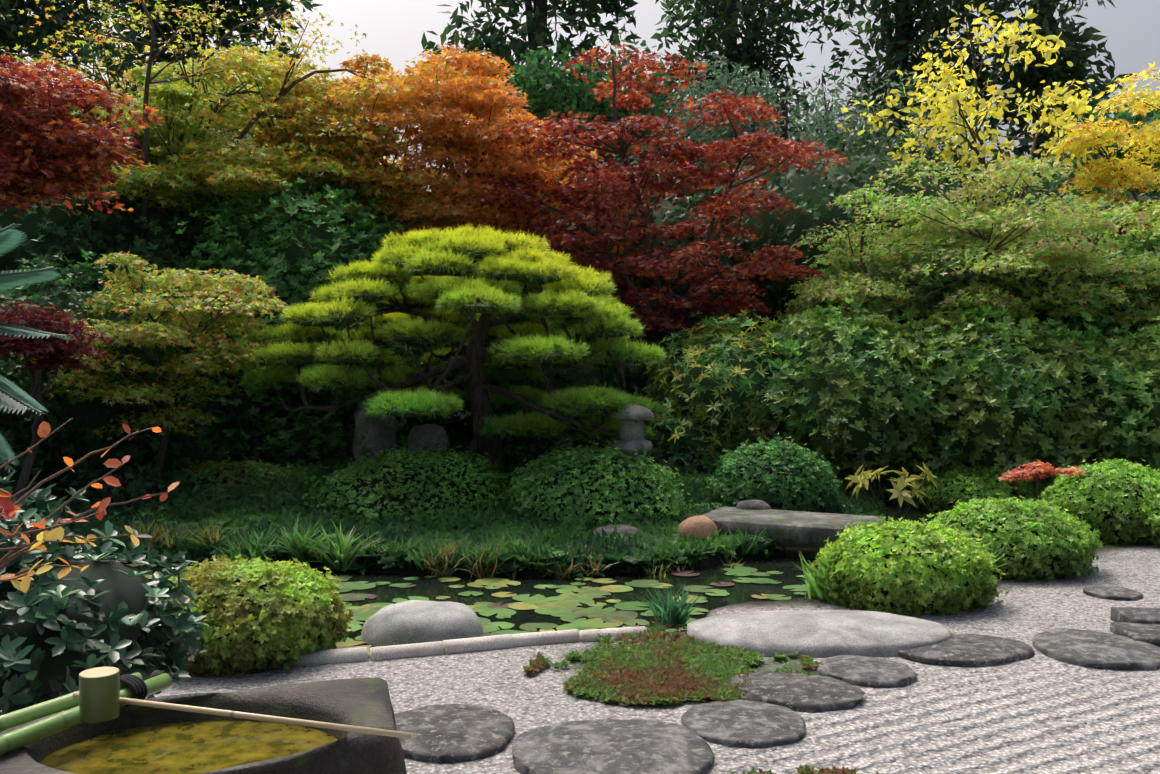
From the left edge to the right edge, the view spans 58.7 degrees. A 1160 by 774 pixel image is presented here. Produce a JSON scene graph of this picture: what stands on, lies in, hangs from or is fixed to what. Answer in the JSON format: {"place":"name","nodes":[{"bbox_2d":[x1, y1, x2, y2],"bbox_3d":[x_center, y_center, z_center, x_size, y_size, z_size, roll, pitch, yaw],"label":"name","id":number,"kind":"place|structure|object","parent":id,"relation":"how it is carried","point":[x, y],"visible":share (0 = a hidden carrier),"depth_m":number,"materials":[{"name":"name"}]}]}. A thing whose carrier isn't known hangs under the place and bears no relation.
{"place":"outdoors","nodes":[
{"label":"outdoors","id":0,"kind":"place"},
{"bbox_2d":[0,223,72,472],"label":"palm fronds","id":1,"kind":"object","parent":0,"point":[14,397],"visible":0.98,"depth_m":3.83,"materials":[{"name":"green plant"}]},
{"bbox_2d":[123,557,818,647],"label":"pond water","id":2,"kind":"structure","parent":0,"point":[432,588],"depth_m":6.46,"materials":[{"name":"black liquid"}]},
{"bbox_2d":[126,561,817,654],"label":"lily pads","id":3,"kind":"object","parent":2,"relation":"on","point":[564,608],"visible":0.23,"depth_m":6.09,"materials":[{"name":"green plant"}]},
{"bbox_2d":[702,506,885,548],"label":"bridge slab","id":4,"kind":"structure","parent":2,"relation":"on","point":[803,529],"depth_m":7.54,"materials":[{"name":"grey stone"}]},
{"bbox_2d":[0,413,1159,773],"bbox_3d":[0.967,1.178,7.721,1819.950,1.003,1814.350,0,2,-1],"label":"ground","id":5,"kind":"structure","parent":0,"point":[1038,713],"depth_m":4.25,"materials":[{"name":"grey gravel"}]},
{"bbox_2d":[0,300,115,498],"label":"red maple tree","id":6,"kind":"object","parent":5,"relation":"on","point":[50,347],"depth_m":8.09,"materials":[{"name":"red plant"}]},
{"bbox_2d":[0,0,141,122],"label":"tree","id":7,"kind":"object","parent":5,"relation":"on","point":[47,27],"depth_m":25.65,"materials":[{"name":"plant"}]},
{"bbox_2d":[0,52,163,217],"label":"maple","id":8,"kind":"object","parent":5,"relation":"on","point":[65,174],"depth_m":7.90,"materials":[{"name":"red plant"}]},
{"bbox_2d":[0,470,208,714],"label":"shrub","id":9,"kind":"object","parent":5,"relation":"on","point":[158,620],"depth_m":3.07,"materials":[{"name":"green plant"}]},
{"bbox_2d":[0,418,167,581],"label":"branches","id":10,"kind":"object","parent":9,"relation":"on","point":[6,559],"visible":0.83,"depth_m":2.65,"materials":[{"name":"brown wood"}]},
{"bbox_2d":[0,421,178,593],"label":"autumn leaves","id":11,"kind":"object","parent":10,"relation":"attached to","point":[7,505],"visible":0.98,"depth_m":2.58,"materials":[{"name":"orange plant"}]},
{"bbox_2d":[106,437,144,458],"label":"shrub","id":12,"kind":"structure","parent":5,"relation":"on","point":[115,449],"depth_m":9.34,"materials":[{"name":"green plant"}]},
{"bbox_2d":[0,57,264,506],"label":"shrub","id":13,"kind":"object","parent":5,"relation":"on","point":[76,282],"depth_m":9.90,"materials":[{"name":"red plant"}]},
{"bbox_2d":[17,251,289,478],"bbox_3d":[-3.725,-0.116,9.162,2.365,2.197,1.868,0,2,-1],"label":"maple tree","id":14,"kind":"object","parent":5,"relation":"on","point":[224,353],"depth_m":8.98,"materials":[{"name":"green plant"}]},
{"bbox_2d":[76,0,321,129],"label":"tree","id":15,"kind":"object","parent":5,"relation":"on","point":[229,22],"depth_m":23.01,"materials":[{"name":"green plant"}]},
{"bbox_2d":[0,678,406,773],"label":"stone basin","id":16,"kind":"object","parent":5,"relation":"on","point":[363,702],"visible":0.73,"depth_m":1.94,"materials":[{"name":"grey stone"}]},
{"bbox_2d":[0,672,171,755],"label":"bamboo poles","id":17,"kind":"object","parent":16,"relation":"on","point":[60,721],"visible":0.58,"depth_m":1.81,"materials":[{"name":"green wood"}]},
{"bbox_2d":[120,674,147,706],"bbox_3d":[-0.873,0.584,1.984,0.080,0.057,0.033,1,2,21],"label":"rope tie","id":18,"kind":"object","parent":17,"relation":"attached to","point":[137,685],"visible":0.48,"depth_m":1.97,"materials":[{"name":"black fabric"}]},
{"bbox_2d":[40,720,337,773],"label":"basin water","id":19,"kind":"structure","parent":16,"relation":"in","point":[190,747],"depth_m":1.88,"materials":[{"name":"liquid"}]},
{"bbox_2d":[73,667,412,738],"bbox_3d":[-0.591,0.551,1.793,0.601,0.116,0.066,0,2,-1],"label":"bamboo ladle","id":20,"kind":"object","parent":16,"relation":"on","point":[98,672],"visible":1,"depth_m":1.79,"materials":[{"name":"wood"}]},
{"bbox_2d":[79,671,119,722],"bbox_3d":[-0.833,0.533,1.788,0.064,0.078,0.064,0,2,-1],"label":"bamboo ladle cup","id":21,"kind":"object","parent":20,"relation":"attached to","point":[99,700],"visible":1,"depth_m":1.76,"materials":[{"name":"wood"}]},
{"bbox_2d":[0,0,423,238],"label":"tree","id":22,"kind":"object","parent":5,"relation":"on","point":[195,114],"depth_m":11.49,"materials":[{"name":"plant"}]},
{"bbox_2d":[60,41,422,269],"bbox_3d":[-4.208,-1.484,12.836,4.580,5.428,4.284,-1,2,-36],"label":"maple tree","id":23,"kind":"object","parent":5,"relation":"on","point":[167,180],"depth_m":11.80,"materials":[{"name":"green plant"}]},
{"bbox_2d":[202,37,300,132],"bbox_3d":[-5.769,-2.547,18.694,2.983,7.607,2.340,0,2,-1],"label":"foliage","id":24,"kind":"object","parent":5,"relation":"on","point":[248,42],"depth_m":18.52,"materials":[{"name":"plant"}]},
{"bbox_2d":[148,154,459,466],"bbox_3d":[-3.190,-0.697,12.005,3.561,3.768,3.939,0,2,-1],"label":"shrub","id":25,"kind":"object","parent":5,"relation":"on","point":[287,199],"depth_m":10.82,"materials":[{"name":"green plant"}]},
{"bbox_2d":[150,626,647,675],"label":"pond kerb","id":26,"kind":"structure","parent":5,"relation":"on","point":[450,646],"depth_m":4.86,"materials":[{"name":"stone"}]},
{"bbox_2d":[249,41,603,377],"bbox_3d":[-1.928,-1.542,13.285,4.442,5.636,3.767,0,2,-1],"label":"orange maple","id":27,"kind":"object","parent":5,"relation":"on","point":[461,97],"depth_m":12.26,"materials":[{"name":"orange plant"}]},
{"bbox_2d":[33,458,1011,628],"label":"ferns and grasses","id":28,"kind":"object","parent":5,"relation":"on","point":[281,520],"visible":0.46,"depth_m":7.35,"materials":[{"name":"green plant"}]},
{"bbox_2d":[239,224,673,467],"bbox_3d":[-1.021,-0.263,9.558,3.808,2.329,3.747,0,2,-1],"label":"pine","id":29,"kind":"object","parent":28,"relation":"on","point":[610,311],"depth_m":8.87,"materials":[{"name":"green plant"}]},
{"bbox_2d":[256,245,649,442],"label":"pine pads","id":30,"kind":"object","parent":29,"relation":"on","point":[397,338],"visible":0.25,"depth_m":8.74,"materials":[{"name":"green plant"}]},
{"bbox_2d":[609,404,653,466],"bbox_3d":[0.426,0.569,8.472,0.371,0.852,0.366,0,2,-1],"label":"stone lantern","id":31,"kind":"object","parent":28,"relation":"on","point":[632,418],"visible":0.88,"depth_m":8.37,"materials":[{"name":"grey stone"}]},
{"bbox_2d":[415,0,641,207],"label":"tree","id":32,"kind":"object","parent":5,"relation":"on","point":[492,41],"depth_m":21.98,"materials":[{"name":"green plant"}]},
{"bbox_2d":[423,230,639,329],"bbox_3d":[-0.638,-0.374,13.389,2.988,3.286,3.017,0,2,-1],"label":"maple foliage","id":33,"kind":"object","parent":5,"relation":"on","point":[621,248],"depth_m":12.77,"materials":[{"name":"red plant"}]},
{"bbox_2d":[353,398,770,538],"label":"rocks","id":34,"kind":"object","parent":5,"relation":"on","point":[373,434],"visible":0.27,"depth_m":9.05,"materials":[{"name":"grey stone"}]},
{"bbox_2d":[17,419,1159,678],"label":"clipped shrubs","id":35,"kind":"object","parent":5,"relation":"on","point":[323,623],"visible":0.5,"depth_m":7.73,"materials":[{"name":"green plant"}]},
{"bbox_2d":[115,87,1159,448],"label":"shrub","id":36,"kind":"object","parent":5,"relation":"on","point":[557,381],"depth_m":13.89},
{"bbox_2d":[361,600,950,657],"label":"pale stones","id":37,"kind":"object","parent":5,"relation":"on","point":[822,633],"visible":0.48,"depth_m":5.08,"materials":[{"name":"stone"}]},
{"bbox_2d":[467,43,849,382],"bbox_3d":[0.949,-1.428,12.512,4.531,5.148,3.866,0,2,-1],"label":"maple","id":38,"kind":"object","parent":5,"relation":"on","point":[619,184],"depth_m":11.88,"materials":[{"name":"red plant"}]},
{"bbox_2d":[678,515,718,540],"bbox_3d":[0.863,1.105,7.542,0.305,0.328,0.259,0,2,-1],"label":"tan rock","id":39,"kind":"object","parent":5,"relation":"on","point":[700,526],"visible":0.46,"depth_m":7.45,"materials":[{"name":"beige stone"}]},
{"bbox_2d":[523,621,878,773],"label":"moss plants","id":40,"kind":"object","parent":5,"relation":"on","point":[642,669],"visible":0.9,"depth_m":4.51,"materials":[{"name":"green plant"}]},
{"bbox_2d":[611,300,811,475],"bbox_3d":[1.497,0.051,10.763,2.433,1.972,2.653,0,2,-1],"label":"whorled shrub","id":41,"kind":"object","parent":5,"relation":"on","point":[658,371],"depth_m":10.09,"materials":[{"name":"green plant"}]},
{"bbox_2d":[471,33,1011,224],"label":"trees","id":42,"kind":"object","parent":5,"relation":"on","point":[697,136],"depth_m":16.74,"materials":[{"name":"green plant"}]},
{"bbox_2d":[649,0,844,201],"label":"tree","id":43,"kind":"object","parent":5,"relation":"on","point":[746,52],"depth_m":24.89,"materials":[{"name":"plant"}]},
{"bbox_2d":[394,586,1159,773],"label":"stepping stones","id":44,"kind":"object","parent":5,"relation":"on","point":[763,714],"visible":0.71,"depth_m":3.88,"materials":[{"name":"grey stone"}]},
{"bbox_2d":[802,0,1006,200],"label":"tree","id":45,"kind":"object","parent":5,"relation":"on","point":[930,22],"depth_m":24.37,"materials":[{"name":"plant"}]},
{"bbox_2d":[717,216,1159,508],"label":"shrub","id":46,"kind":"object","parent":5,"relation":"on","point":[904,340],"depth_m":9.46,"materials":[{"name":"green plant"}]},
{"bbox_2d":[845,459,1086,520],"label":"plants","id":47,"kind":"object","parent":5,"relation":"on","point":[1028,472],"depth_m":8.59,"materials":[{"name":"red plant"}]},
{"bbox_2d":[783,155,1159,366],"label":"green maple","id":48,"kind":"object","parent":5,"relation":"on","point":[1013,217],"depth_m":10.51,"materials":[{"name":"green plant"}]},
{"bbox_2d":[837,3,1151,240],"bbox_3d":[5.502,-2.688,14.139,3.788,4.626,3.089,-1,2,-28],"label":"yellow tree","id":49,"kind":"object","parent":5,"relation":"on","point":[1079,107],"depth_m":13.75,"materials":[{"name":"yellow plant"}]},
{"bbox_2d":[936,0,1136,202],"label":"tree","id":50,"kind":"object","parent":5,"relation":"on","point":[1032,77],"depth_m":23.23,"materials":[{"name":"plant"}]},
{"bbox_2d":[1035,61,1159,246],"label":"tree","id":51,"kind":"object","parent":5,"relation":"on","point":[1101,172],"depth_m":12.97,"materials":[{"name":"yellow plant"}]},
{"bbox_2d":[1038,93,1159,196],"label":"tree","id":52,"kind":"object","parent":5,"relation":"on","point":[1148,118],"depth_m":16.34,"materials":[{"name":"plant"}]},
{"bbox_2d":[1110,607,1159,646],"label":"cut stone steps","id":53,"kind":"structure","parent":5,"relation":"on","point":[1138,624],"depth_m":5.21,"materials":[{"name":"grey stone"}]},
{"bbox_2d":[22,0,1159,201],"label":"sky","id":54,"kind":"structure","parent":0,"point":[394,30],"materials":[{"name":"white"}]},
{"bbox_2d":[774,547,823,558],"bbox_3d":[1.492,1.208,7.573,1.188,0.130,0.120,1,2,25],"label":"rock","id":55,"kind":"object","parent":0,"point":[808,553],"depth_m":7.46,"materials":[{"name":"grey stone"}]}
]}

